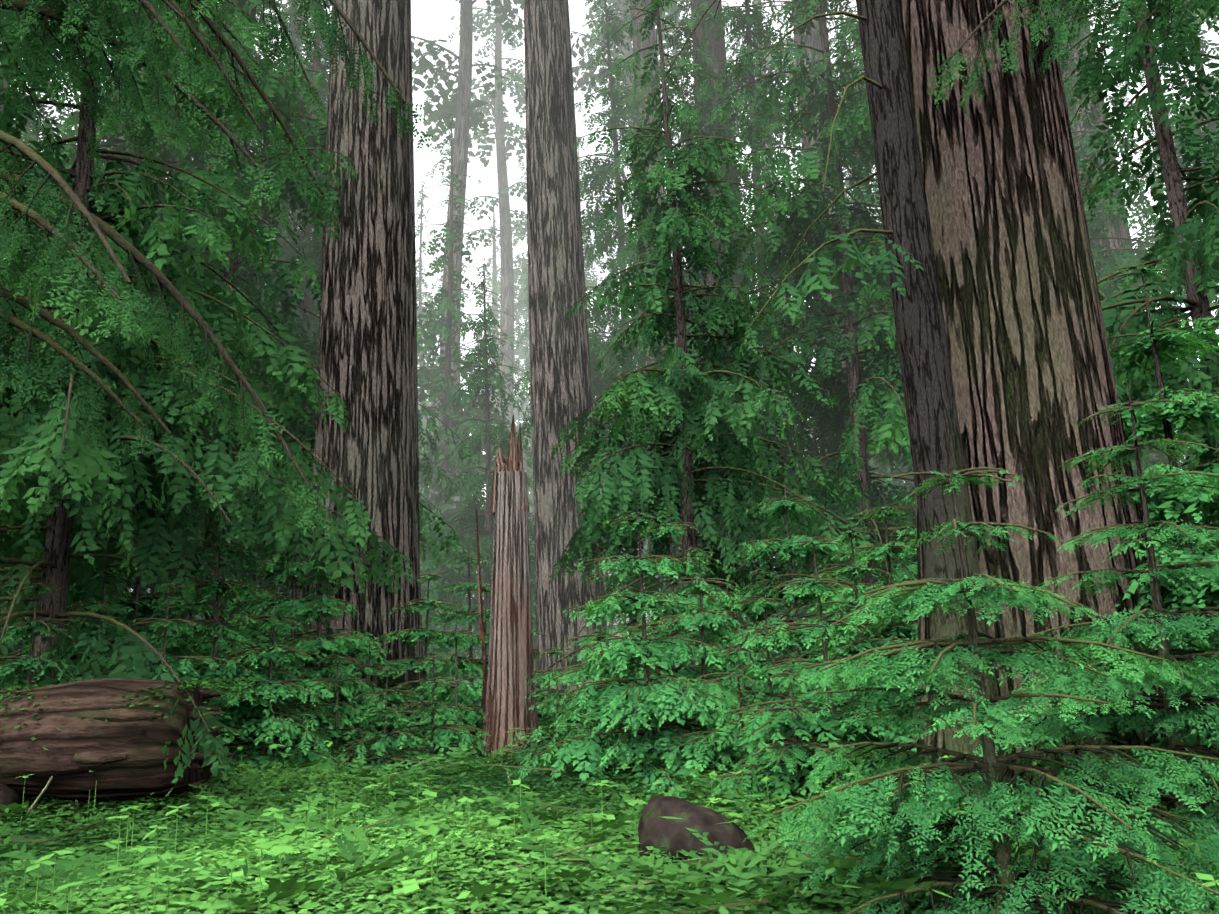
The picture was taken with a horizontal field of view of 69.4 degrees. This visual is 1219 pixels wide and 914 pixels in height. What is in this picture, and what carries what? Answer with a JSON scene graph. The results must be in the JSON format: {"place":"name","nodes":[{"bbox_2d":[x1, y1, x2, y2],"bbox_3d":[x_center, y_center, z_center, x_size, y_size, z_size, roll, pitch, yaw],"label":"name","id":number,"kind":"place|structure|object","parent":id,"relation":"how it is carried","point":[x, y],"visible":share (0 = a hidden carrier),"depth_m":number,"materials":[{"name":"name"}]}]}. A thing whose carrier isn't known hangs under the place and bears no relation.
{"place":"outdoors","nodes":[
{"label":"outdoors","id":0,"kind":"place"},
{"bbox_2d":[0,657,1213,911],"bbox_3d":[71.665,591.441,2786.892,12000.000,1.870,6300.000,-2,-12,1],"label":"ground","id":1,"kind":"structure","parent":0,"point":[28,833],"depth_m":8.91,"materials":[{"name":"green plant"}]},
{"bbox_2d":[0,783,24,837],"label":"rock under log","id":2,"kind":"object","parent":1,"relation":"on","point":[8,795],"visible":0.21,"depth_m":8.34,"materials":[{"name":"grey stone"}]},
{"bbox_2d":[0,582,108,821],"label":"tree sapling","id":3,"kind":"object","parent":1,"relation":"on","point":[34,627],"visible":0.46,"depth_m":9.80,"materials":[{"name":"green plant"}]},
{"bbox_2d":[1,498,130,648],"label":"tree sapling","id":4,"kind":"object","parent":1,"relation":"on","point":[22,640],"depth_m":15.82,"materials":[{"name":"green plant"}]},
{"bbox_2d":[0,9,139,610],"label":"hemlock tree","id":5,"kind":"object","parent":1,"relation":"on","point":[30,135],"depth_m":21.67,"materials":[{"name":"green plant"}]},
{"bbox_2d":[0,553,145,688],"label":"tree sapling","id":6,"kind":"object","parent":1,"relation":"on","point":[20,680],"visible":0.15,"depth_m":12.43,"materials":[{"name":"green plant"}]},
{"bbox_2d":[19,552,145,800],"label":"tree sapling","id":7,"kind":"object","parent":1,"relation":"on","point":[102,607],"visible":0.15,"depth_m":11.03,"materials":[{"name":"green plant"}]},
{"bbox_2d":[18,521,224,685],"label":"tree sapling","id":8,"kind":"object","parent":1,"relation":"on","point":[146,603],"visible":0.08,"depth_m":14.81,"materials":[{"name":"green plant"}]},
{"bbox_2d":[0,676,269,822],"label":"fallen log","id":9,"kind":"object","parent":1,"relation":"on","point":[60,741],"visible":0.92,"depth_m":8.28,"materials":[{"name":"brown wood"}]},
{"bbox_2d":[0,5,302,686],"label":"hemlock tree","id":10,"kind":"object","parent":1,"relation":"on","point":[113,142],"visible":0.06,"depth_m":17.28,"materials":[{"name":"green plant"}]},
{"bbox_2d":[98,61,241,593],"bbox_3d":[-14.638,-6.266,28.431,9.898,28.400,7.740,-2,-12,1],"label":"hemlock tree","id":11,"kind":"object","parent":1,"relation":"on","point":[139,221],"depth_m":27.60,"materials":[{"name":"green plant"}]},
{"bbox_2d":[27,0,324,666],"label":"hemlock tree","id":12,"kind":"object","parent":1,"relation":"on","point":[303,337],"visible":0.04,"depth_m":19.03,"materials":[{"name":"green plant"}]},
{"bbox_2d":[103,581,251,807],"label":"tree sapling","id":13,"kind":"object","parent":1,"relation":"on","point":[167,623],"visible":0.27,"depth_m":10.04,"materials":[{"name":"green plant"}]},
{"bbox_2d":[0,0,396,820],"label":"hemlock tree","id":14,"kind":"object","parent":1,"relation":"on","point":[52,462],"visible":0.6,"depth_m":10.96,"materials":[{"name":"green plant"}]},
{"bbox_2d":[147,568,274,746],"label":"tree sapling","id":15,"kind":"object","parent":1,"relation":"on","point":[190,608],"visible":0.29,"depth_m":12.35,"materials":[{"name":"green plant"}]},
{"bbox_2d":[0,0,432,540],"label":"tree","id":16,"kind":"object","parent":1,"relation":"on","point":[46,254],"visible":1,"depth_m":7.00,"materials":[{"name":"green plant"}]},
{"bbox_2d":[0,0,467,718],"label":"hemlock tree","id":17,"kind":"object","parent":1,"relation":"on","point":[278,90],"visible":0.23,"depth_m":16.93,"materials":[{"name":"green plant"}]},
{"bbox_2d":[187,561,296,705],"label":"tree sapling","id":18,"kind":"object","parent":1,"relation":"on","point":[205,562],"depth_m":18.61,"materials":[{"name":"green plant"}]},
{"bbox_2d":[171,545,313,698],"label":"tree sapling","id":19,"kind":"object","parent":1,"relation":"on","point":[286,630],"visible":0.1,"depth_m":15.04,"materials":[{"name":"green plant"}]},
{"bbox_2d":[156,526,338,784],"bbox_3d":[-5.164,2.739,11.631,3.471,3.801,2.599,5,-14,-30],"label":"tree sapling","id":20,"kind":"object","parent":1,"relation":"on","point":[226,630],"visible":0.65,"depth_m":11.53,"materials":[{"name":"green plant"}]},
{"bbox_2d":[237,1,326,254],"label":"fir tree","id":21,"kind":"object","parent":1,"relation":"on","point":[267,22],"visible":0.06,"depth_m":36.96,"materials":[{"name":"green plant"}]},
{"bbox_2d":[208,583,360,790],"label":"tree sapling","id":22,"kind":"object","parent":1,"relation":"on","point":[275,653],"visible":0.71,"depth_m":11.02,"materials":[{"name":"green plant"}]},
{"bbox_2d":[250,3,326,239],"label":"fir tree","id":23,"kind":"object","parent":1,"relation":"on","point":[294,76],"depth_m":62.62,"materials":[{"name":"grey plant"}]},
{"bbox_2d":[200,522,389,750],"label":"tree sapling","id":24,"kind":"object","parent":1,"relation":"on","point":[289,605],"visible":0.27,"depth_m":13.66,"materials":[{"name":"green plant"}]},
{"bbox_2d":[186,0,423,649],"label":"hemlock tree","id":25,"kind":"object","parent":1,"relation":"on","point":[293,27],"visible":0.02,"depth_m":28.37,"materials":[{"name":"green plant"}]},
{"bbox_2d":[233,560,414,778],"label":"tree sapling","id":26,"kind":"object","parent":1,"relation":"on","point":[314,642],"visible":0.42,"depth_m":12.54,"materials":[{"name":"green plant"}]},
{"bbox_2d":[188,0,479,659],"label":"hemlock tree","id":27,"kind":"object","parent":1,"relation":"on","point":[313,249],"visible":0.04,"depth_m":22.81,"materials":[{"name":"green plant"}]},
{"bbox_2d":[270,655,411,783],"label":"tree sapling","id":28,"kind":"object","parent":1,"relation":"on","point":[335,707],"visible":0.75,"depth_m":11.86,"materials":[{"name":"green plant"}]},
{"bbox_2d":[299,0,426,744],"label":"tree","id":29,"kind":"object","parent":1,"relation":"on","point":[367,361],"visible":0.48,"depth_m":16.50,"materials":[{"name":"brown plant"}]},
{"bbox_2d":[322,627,423,753],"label":"tree sapling","id":30,"kind":"object","parent":1,"relation":"on","point":[369,650],"visible":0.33,"depth_m":13.48,"materials":[{"name":"green plant"}]},
{"bbox_2d":[335,662,459,776],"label":"tree sapling","id":31,"kind":"object","parent":1,"relation":"on","point":[383,740],"visible":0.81,"depth_m":11.47,"materials":[{"name":"green plant"}]},
{"bbox_2d":[354,574,482,747],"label":"tree sapling","id":32,"kind":"object","parent":1,"relation":"on","point":[414,635],"visible":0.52,"depth_m":14.55,"materials":[{"name":"green plant"}]},
{"bbox_2d":[415,177,440,578],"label":"hemlock tree","id":33,"kind":"object","parent":1,"relation":"on","point":[420,282],"visible":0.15,"depth_m":64.50,"materials":[{"name":"green plant"}]},
{"bbox_2d":[376,649,489,774],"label":"tree sapling","id":34,"kind":"object","parent":1,"relation":"on","point":[441,748],"visible":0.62,"depth_m":12.08,"materials":[{"name":"green plant"}]},
{"bbox_2d":[392,610,487,763],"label":"tree sapling","id":35,"kind":"object","parent":1,"relation":"on","point":[461,714],"visible":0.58,"depth_m":13.19,"materials":[{"name":"green plant"}]},
{"bbox_2d":[417,304,480,611],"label":"hemlock tree","id":36,"kind":"object","parent":1,"relation":"on","point":[434,405],"depth_m":48.57,"materials":[{"name":"green plant"}]},
{"bbox_2d":[420,541,478,684],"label":"tree sapling","id":37,"kind":"object","parent":1,"relation":"on","point":[437,627],"visible":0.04,"depth_m":26.26,"materials":[{"name":"green plant"}]},
{"bbox_2d":[430,129,485,596],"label":"tree","id":38,"kind":"object","parent":1,"relation":"on","point":[463,265],"visible":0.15,"depth_m":79.70,"materials":[{"name":"green plant"}]},
{"bbox_2d":[411,0,524,630],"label":"fir tree","id":39,"kind":"object","parent":1,"relation":"on","point":[463,108],"visible":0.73,"depth_m":47.03,"materials":[{"name":"grey plant"}]},
{"bbox_2d":[416,110,532,636],"bbox_3d":[-6.500,-2.827,33.768,7.442,23.404,8.474,-6,-13,18],"label":"hemlock tree","id":40,"kind":"object","parent":1,"relation":"on","point":[425,376],"visible":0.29,"depth_m":33.70,"materials":[{"name":"green plant"}]},
{"bbox_2d":[425,0,526,449],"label":"fir tree","id":41,"kind":"object","parent":1,"relation":"on","point":[501,125],"visible":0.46,"depth_m":64.85,"materials":[{"name":"grey plant"}]},
{"bbox_2d":[435,255,534,675],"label":"hemlock tree","id":42,"kind":"object","parent":1,"relation":"on","point":[484,266],"visible":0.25,"depth_m":39.50,"materials":[{"name":"green plant"}]},
{"bbox_2d":[422,537,554,716],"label":"tree sapling","id":43,"kind":"object","parent":1,"relation":"on","point":[469,586],"visible":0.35,"depth_m":19.24,"materials":[{"name":"green plant"}]},
{"bbox_2d":[426,585,551,736],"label":"tree sapling","id":44,"kind":"object","parent":1,"relation":"on","point":[487,616],"visible":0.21,"depth_m":15.20,"materials":[{"name":"green plant"}]},
{"bbox_2d":[463,232,529,427],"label":"tree","id":45,"kind":"object","parent":1,"relation":"on","point":[520,417],"visible":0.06,"depth_m":91.30,"materials":[{"name":"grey plant"}]},
{"bbox_2d":[472,206,529,459],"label":"tree","id":46,"kind":"object","parent":1,"relation":"on","point":[493,272],"visible":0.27,"depth_m":86.47,"materials":[{"name":"grey plant"}]},
{"bbox_2d":[474,529,535,683],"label":"tree sapling","id":47,"kind":"object","parent":1,"relation":"on","point":[532,554],"visible":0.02,"depth_m":24.95,"materials":[{"name":"green plant"}]},
{"bbox_2d":[476,415,540,763],"bbox_3d":[-1.532,2.014,13.273,0.933,5.431,0.864,4,-13,-27],"label":"broken tree stump","id":48,"kind":"object","parent":1,"relation":"on","point":[507,704],"visible":0.85,"depth_m":12.97,"materials":[{"name":"brown wood"}]},
{"bbox_2d":[483,263,534,642],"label":"hemlock tree","id":49,"kind":"object","parent":1,"relation":"on","point":[527,467],"visible":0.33,"depth_m":53.92,"materials":[{"name":"green plant"}]},
{"bbox_2d":[420,272,617,704],"bbox_3d":[-3.460,1.028,26.459,6.504,13.646,6.966,1,-12,-16],"label":"hemlock tree","id":50,"kind":"object","parent":1,"relation":"on","point":[464,529],"visible":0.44,"depth_m":25.77,"materials":[{"name":"green plant"}]},
{"bbox_2d":[514,249,523,423],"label":"tree","id":51,"kind":"object","parent":1,"relation":"on","point":[522,321],"depth_m":126.79,"materials":[{"name":"grey plant"}]},
{"bbox_2d":[514,139,530,539],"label":"tree","id":52,"kind":"object","parent":1,"relation":"on","point":[525,179],"visible":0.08,"depth_m":87.48,"materials":[{"name":"green plant"}]},
{"bbox_2d":[473,631,576,735],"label":"tree sapling","id":53,"kind":"object","parent":1,"relation":"on","point":[542,697],"visible":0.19,"depth_m":14.64,"materials":[{"name":"green plant"}]},
{"bbox_2d":[477,117,603,358],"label":"tree","id":54,"kind":"object","parent":1,"relation":"on","point":[524,261],"visible":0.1,"depth_m":82.46,"materials":[{"name":"grey plant"}]},
{"bbox_2d":[488,648,596,760],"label":"tree sapling","id":55,"kind":"object","parent":1,"relation":"on","point":[544,740],"visible":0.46,"depth_m":12.30,"materials":[{"name":"green plant"}]},
{"bbox_2d":[524,0,611,713],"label":"fir tree","id":56,"kind":"object","parent":1,"relation":"on","point":[561,385],"visible":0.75,"depth_m":22.48,"materials":[{"name":"grey plant"}]},
{"bbox_2d":[528,137,646,621],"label":"hemlock tree","id":57,"kind":"object","parent":1,"relation":"on","point":[589,281],"visible":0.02,"depth_m":59.04,"materials":[{"name":"green plant"}]},
{"bbox_2d":[511,572,666,769],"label":"tree sapling","id":58,"kind":"object","parent":1,"relation":"on","point":[571,672],"visible":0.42,"depth_m":11.37,"materials":[{"name":"green plant"}]},
{"bbox_2d":[474,0,711,670],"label":"hemlock tree","id":59,"kind":"object","parent":1,"relation":"on","point":[600,175],"visible":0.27,"depth_m":28.73,"materials":[{"name":"green plant"}]},
{"bbox_2d":[0,669,1218,913],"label":"groundcover plants","id":60,"kind":"object","parent":1,"relation":"on","point":[410,859],"visible":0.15,"depth_m":5.43,"materials":[{"name":"green plant"}]},
{"bbox_2d":[591,271,627,644],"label":"tree","id":61,"kind":"object","parent":1,"relation":"on","point":[595,397],"visible":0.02,"depth_m":84.78,"materials":[{"name":"green plant"}]},
{"bbox_2d":[553,573,683,720],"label":"tree sapling","id":62,"kind":"object","parent":1,"relation":"on","point":[620,627],"visible":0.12,"depth_m":18.36,"materials":[{"name":"green plant"}]},
{"bbox_2d":[570,0,691,616],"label":"fir tree","id":63,"kind":"object","parent":1,"relation":"on","point":[582,81],"visible":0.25,"depth_m":52.80,"materials":[{"name":"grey plant"}]},
{"bbox_2d":[509,499,760,804],"bbox_3d":[0.612,2.204,10.062,2.787,3.684,3.052,-13,-16,43],"label":"tree sapling","id":64,"kind":"object","parent":1,"relation":"on","point":[667,695],"visible":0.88,"depth_m":9.63,"materials":[{"name":"green plant"}]},
{"bbox_2d":[630,0,690,612],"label":"fir tree","id":65,"kind":"object","parent":1,"relation":"on","point":[645,43],"visible":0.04,"depth_m":34.95,"materials":[{"name":"green plant"}]},
{"bbox_2d":[572,500,749,748],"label":"tree sapling","id":66,"kind":"object","parent":1,"relation":"on","point":[693,600],"visible":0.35,"depth_m":12.92,"materials":[{"name":"green plant"}]},
{"bbox_2d":[620,529,762,670],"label":"tree sapling","id":67,"kind":"object","parent":1,"relation":"on","point":[648,618],"depth_m":23.02,"materials":[{"name":"green plant"}]},
{"bbox_2d":[638,796,755,868],"bbox_3d":[0.584,2.592,5.872,0.835,0.611,0.652,-13,-16,41],"label":"boulder","id":68,"kind":"object","parent":1,"relation":"on","point":[673,836],"visible":0.46,"depth_m":5.71,"materials":[{"name":"grey stone"}]},
{"bbox_2d":[633,542,776,730],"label":"tree sapling","id":69,"kind":"object","parent":1,"relation":"on","point":[701,617],"visible":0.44,"depth_m":11.93,"materials":[{"name":"green plant"}]},
{"bbox_2d":[625,53,802,618],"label":"hemlock tree","id":70,"kind":"object","parent":1,"relation":"on","point":[696,310],"visible":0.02,"depth_m":44.77,"materials":[{"name":"green plant"}]},
{"bbox_2d":[541,0,917,673],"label":"hemlock tree","id":71,"kind":"object","parent":1,"relation":"on","point":[707,492],"visible":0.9,"depth_m":17.21,"materials":[{"name":"green plant"}]},
{"bbox_2d":[690,0,778,686],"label":"hemlock tree","id":72,"kind":"object","parent":1,"relation":"on","point":[719,46],"depth_m":28.37,"materials":[{"name":"green plant"}]},
{"bbox_2d":[676,532,793,703],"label":"tree sapling","id":73,"kind":"object","parent":1,"relation":"on","point":[729,666],"visible":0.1,"depth_m":17.17,"materials":[{"name":"green plant"}]},
{"bbox_2d":[667,644,806,802],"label":"tree sapling","id":74,"kind":"object","parent":1,"relation":"on","point":[736,678],"visible":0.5,"depth_m":8.89,"materials":[{"name":"green plant"}]},
{"bbox_2d":[588,0,894,688],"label":"hemlock tree","id":75,"kind":"object","parent":1,"relation":"on","point":[724,130],"visible":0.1,"depth_m":23.22,"materials":[{"name":"green plant"}]},
{"bbox_2d":[689,0,804,618],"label":"fir tree","id":76,"kind":"object","parent":1,"relation":"on","point":[769,58],"visible":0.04,"depth_m":59.16,"materials":[{"name":"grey plant"}]},
{"bbox_2d":[645,0,915,657],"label":"hemlock tree","id":77,"kind":"object","parent":1,"relation":"on","point":[747,20],"visible":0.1,"depth_m":23.56,"materials":[{"name":"green plant"}]},
{"bbox_2d":[695,569,865,757],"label":"tree sapling","id":78,"kind":"object","parent":1,"relation":"on","point":[762,602],"visible":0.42,"depth_m":10.29,"materials":[{"name":"green plant"}]},
{"bbox_2d":[661,0,916,694],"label":"hemlock tree","id":79,"kind":"object","parent":1,"relation":"on","point":[807,201],"visible":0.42,"depth_m":19.11,"materials":[{"name":"green plant"}]},
{"bbox_2d":[699,464,893,714],"bbox_3d":[3.055,2.665,14.273,4.002,5.190,4.429,-2,-12,1],"label":"tree sapling","id":80,"kind":"object","parent":1,"relation":"on","point":[773,545],"visible":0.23,"depth_m":14.36,"materials":[{"name":"green plant"}]},
{"bbox_2d":[710,657,893,822],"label":"tree sapling","id":81,"kind":"object","parent":1,"relation":"on","point":[788,746],"visible":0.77,"depth_m":7.73,"materials":[{"name":"green plant"}]},
{"bbox_2d":[759,0,860,590],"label":"fir tree","id":82,"kind":"object","parent":1,"relation":"on","point":[811,40],"visible":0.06,"depth_m":32.04,"materials":[{"name":"green plant"}]},
{"bbox_2d":[695,537,929,807],"bbox_3d":[2.024,2.179,8.433,2.550,2.901,2.534,-2,-12,1],"label":"tree sapling","id":83,"kind":"object","parent":1,"relation":"on","point":[829,724],"visible":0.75,"depth_m":8.17,"materials":[{"name":"green plant"}]},
{"bbox_2d":[747,468,903,660],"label":"tree sapling","id":84,"kind":"object","parent":1,"relation":"on","point":[802,612],"visible":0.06,"depth_m":19.92,"materials":[{"name":"green plant"}]},
{"bbox_2d":[640,0,1024,813],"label":"tree","id":85,"kind":"object","parent":1,"relation":"on","point":[908,258],"visible":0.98,"depth_m":7.48,"materials":[{"name":"brown plant"}]},
{"bbox_2d":[757,523,916,758],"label":"tree sapling","id":86,"kind":"object","parent":1,"relation":"on","point":[860,646],"visible":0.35,"depth_m":10.23,"materials":[{"name":"green plant"}]},
{"bbox_2d":[785,6,914,505],"bbox_3d":[9.263,-6.371,27.126,8.361,28.134,9.200,4,-13,-25],"label":"hemlock tree","id":87,"kind":"object","parent":1,"relation":"on","point":[896,473],"visible":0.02,"depth_m":26.91,"materials":[{"name":"green plant"}]},
{"bbox_2d":[794,0,913,616],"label":"hemlock tree","id":88,"kind":"object","parent":1,"relation":"on","point":[871,462],"visible":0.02,"depth_m":35.07,"materials":[{"name":"green plant"}]},
{"bbox_2d":[807,489,917,741],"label":"tree sapling","id":89,"kind":"object","parent":1,"relation":"on","point":[900,630],"visible":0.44,"depth_m":12.11,"materials":[{"name":"green plant"}]},
{"bbox_2d":[869,492,917,698],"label":"tree sapling","id":90,"kind":"object","parent":1,"relation":"on","point":[912,567],"visible":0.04,"depth_m":16.54,"materials":[{"name":"green plant"}]},
{"bbox_2d":[743,426,1218,913],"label":"tree sapling","id":91,"kind":"object","parent":1,"relation":"on","point":[922,660],"visible":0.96,"depth_m":4.36,"materials":[{"name":"green plant"}]},
{"bbox_2d":[865,0,1198,250],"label":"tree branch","id":92,"kind":"object","parent":1,"relation":"on","point":[1124,14],"visible":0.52,"depth_m":9.10,"materials":[{"name":"green plant"}]},
{"bbox_2d":[899,0,1209,817],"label":"tree","id":93,"kind":"object","parent":1,"relation":"on","point":[1031,368],"visible":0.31,"depth_m":8.03,"materials":[{"name":"brown plant"}]},
{"bbox_2d":[969,379,1218,872],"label":"tree sapling","id":94,"kind":"object","parent":1,"relation":"on","point":[1169,708],"visible":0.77,"depth_m":6.00,"materials":[{"name":"green plant"}]},
{"bbox_2d":[1049,0,1176,610],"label":"fir tree","id":95,"kind":"object","parent":1,"relation":"on","point":[1122,233],"visible":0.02,"depth_m":27.41,"materials":[{"name":"green plant"}]},
{"bbox_2d":[1051,0,1218,620],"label":"hemlock tree","id":96,"kind":"object","parent":1,"relation":"on","point":[1195,266],"visible":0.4,"depth_m":12.87,"materials":[{"name":"green plant"}]},
{"bbox_2d":[1051,0,1218,609],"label":"hemlock tree","id":97,"kind":"object","parent":1,"relation":"on","point":[1104,290],"visible":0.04,"depth_m":21.75,"materials":[{"name":"green plant"}]},
{"bbox_2d":[1099,0,1218,556],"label":"hemlock tree","id":98,"kind":"object","parent":1,"relation":"on","point":[1211,126],"visible":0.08,"depth_m":23.84,"materials":[{"name":"green plant"}]},
{"bbox_2d":[1101,259,1218,815],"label":"tree sapling","id":99,"kind":"object","parent":1,"relation":"on","point":[1202,409],"visible":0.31,"depth_m":7.96,"materials":[{"name":"green plant"}]},
{"bbox_2d":[0,0,1218,635],"label":"sky","id":100,"kind":"structure","parent":0,"point":[430,19],"materials":[{"name":"white"}]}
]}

